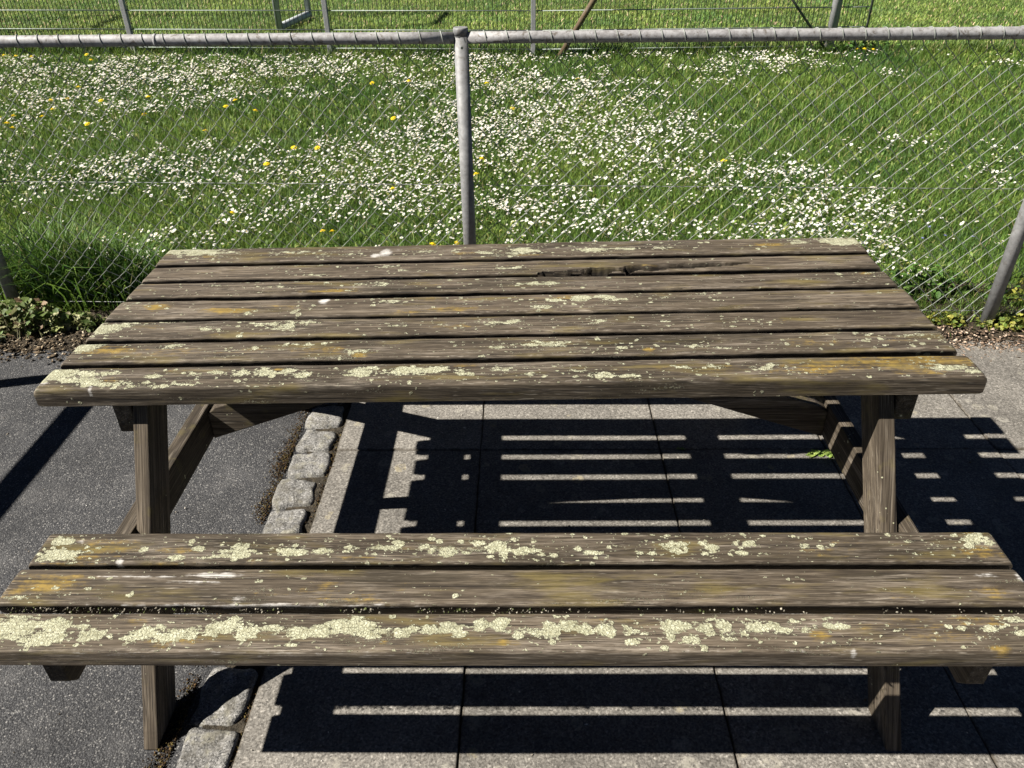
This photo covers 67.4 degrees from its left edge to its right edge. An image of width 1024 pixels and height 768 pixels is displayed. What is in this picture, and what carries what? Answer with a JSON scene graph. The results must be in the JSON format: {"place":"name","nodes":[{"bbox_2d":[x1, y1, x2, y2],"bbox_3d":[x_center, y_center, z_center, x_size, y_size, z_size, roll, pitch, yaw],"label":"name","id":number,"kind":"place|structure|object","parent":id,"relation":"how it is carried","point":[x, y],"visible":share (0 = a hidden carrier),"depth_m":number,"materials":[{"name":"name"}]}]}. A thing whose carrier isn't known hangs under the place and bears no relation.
{"place":"outdoors","nodes":[
{"label":"outdoors","id":0,"kind":"place"},
{"bbox_2d":[0,348,318,767],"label":"asphalt path","id":1,"kind":"structure","parent":0,"point":[97,722],"depth_m":2.41,"materials":[{"name":"grey asphalt"}]},
{"bbox_2d":[142,402,350,767],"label":"moss","id":2,"kind":"object","parent":1,"relation":"on","point":[194,684],"visible":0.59,"depth_m":1.88,"materials":[{"name":"green plant"}]},
{"bbox_2d":[2,343,1022,765],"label":"grit","id":3,"kind":"object","parent":1,"relation":"on","point":[568,525],"visible":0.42,"depth_m":2.38,"materials":[{"name":"grey gravel"}]},
{"bbox_2d":[172,402,347,767],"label":"kerb","id":4,"kind":"structure","parent":0,"point":[223,697],"depth_m":1.87,"materials":[{"name":"stone"}]},
{"bbox_2d":[0,0,1023,321],"bbox_3d":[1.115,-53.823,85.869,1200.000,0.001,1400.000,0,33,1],"label":"ground","id":5,"kind":"structure","parent":0,"point":[670,230],"depth_m":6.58,"materials":[{"name":"green plant"}]},
{"bbox_2d":[272,0,311,30],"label":"football goal","id":6,"kind":"object","parent":5,"relation":"on","point":[292,21],"visible":0.72,"depth_m":10.61,"materials":[{"name":"white metal"}]},
{"bbox_2d":[0,0,873,54],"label":"panel fence","id":7,"kind":"object","parent":5,"relation":"on","point":[835,12],"visible":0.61,"depth_m":8.67,"materials":[{"name":"metal"}]},
{"bbox_2d":[0,47,1023,305],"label":"daisies","id":8,"kind":"object","parent":5,"relation":"on","point":[566,121],"visible":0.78,"depth_m":5.62,"materials":[{"name":"white plant"}]},
{"bbox_2d":[804,40,899,52],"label":"daisies","id":9,"kind":"object","parent":5,"relation":"on","point":[853,43],"visible":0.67,"depth_m":8.63,"materials":[{"name":"white plant"}]},
{"bbox_2d":[0,0,1023,60],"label":"pitch grass","id":10,"kind":"structure","parent":0,"point":[827,3],"depth_m":11.34,"materials":[{"name":"green plant"}]},
{"bbox_2d":[0,17,1023,62],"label":"fence fringe grass","id":11,"kind":"structure","parent":0,"point":[98,50],"depth_m":8.74,"materials":[{"name":"green plant"}]},
{"bbox_2d":[0,281,1023,349],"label":"soil strip","id":12,"kind":"object","parent":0,"point":[106,314],"visible":0.08,"depth_m":3.32,"materials":[{"name":"brown soil"}]},
{"bbox_2d":[0,328,7,342],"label":"weed","id":13,"kind":"object","parent":12,"relation":"on","point":[4,335],"visible":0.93,"depth_m":3.27,"materials":[{"name":"green plant"}]},
{"bbox_2d":[0,297,78,340],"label":"weed","id":14,"kind":"object","parent":12,"relation":"on","point":[21,318],"visible":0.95,"depth_m":3.30,"materials":[{"name":"green plant"}]},
{"bbox_2d":[65,311,106,333],"bbox_3d":[-1.882,-0.272,3.357,0.235,0.092,0.149,-11,34,-15],"label":"weed","id":15,"kind":"object","parent":12,"relation":"on","point":[85,320],"visible":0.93,"depth_m":3.34,"materials":[{"name":"green plant"}]},
{"bbox_2d":[0,199,173,311],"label":"grass clump","id":16,"kind":"object","parent":12,"relation":"on","point":[66,260],"visible":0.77,"depth_m":3.51,"materials":[{"name":"green plant"}]},
{"bbox_2d":[0,25,1023,327],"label":"chain link fence","id":17,"kind":"object","parent":12,"relation":"on","point":[460,39],"visible":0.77,"depth_m":2.90,"materials":[{"name":"metal"}]},
{"bbox_2d":[0,255,1023,337],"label":"verge grass","id":18,"kind":"structure","parent":12,"relation":"on","point":[923,301],"depth_m":3.42,"materials":[{"name":"green plant"}]},
{"bbox_2d":[880,261,974,303],"bbox_3d":[1.885,-0.479,3.533,0.554,0.164,0.324,0,33,1],"label":"shrub","id":19,"kind":"object","parent":12,"relation":"on","point":[938,293],"visible":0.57,"depth_m":3.52,"materials":[{"name":"green plant"}]},
{"bbox_2d":[926,311,967,328],"bbox_3d":[1.875,-0.283,3.312,0.230,0.077,0.157,0,33,1],"label":"ivy","id":20,"kind":"object","parent":12,"relation":"on","point":[960,318],"visible":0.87,"depth_m":3.29,"materials":[{"name":"green plant"}]},
{"bbox_2d":[973,311,1023,332],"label":"ivy","id":21,"kind":"object","parent":12,"relation":"on","point":[1005,317],"visible":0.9,"depth_m":3.26,"materials":[{"name":"green plant"}]},
{"bbox_2d":[978,274,1023,305],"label":"shrub","id":22,"kind":"object","parent":12,"relation":"on","point":[1016,286],"visible":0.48,"depth_m":3.47,"materials":[{"name":"green plant"}]},
{"bbox_2d":[202,338,1023,767],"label":"pavement","id":23,"kind":"structure","parent":0,"point":[548,466],"depth_m":2.29,"materials":[{"name":"concrete"}]},
{"bbox_2d":[0,237,1023,751],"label":"picnic table","id":24,"kind":"object","parent":23,"relation":"on","point":[798,333],"visible":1,"depth_m":1.60,"materials":[{"name":"brown wood"}]},
{"bbox_2d":[0,297,1023,366],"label":"leaf litter","id":25,"kind":"object","parent":23,"relation":"on","point":[11,349],"visible":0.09,"depth_m":3.23,"materials":[{"name":"brown plant"}]},
{"bbox_2d":[806,449,833,457],"bbox_3d":[1.039,0.238,2.575,0.128,0.039,0.050,0,33,1],"label":"joint weed","id":26,"kind":"object","parent":23,"relation":"on","point":[821,453],"visible":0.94,"depth_m":2.57,"materials":[{"name":"green plant"}]}
]}

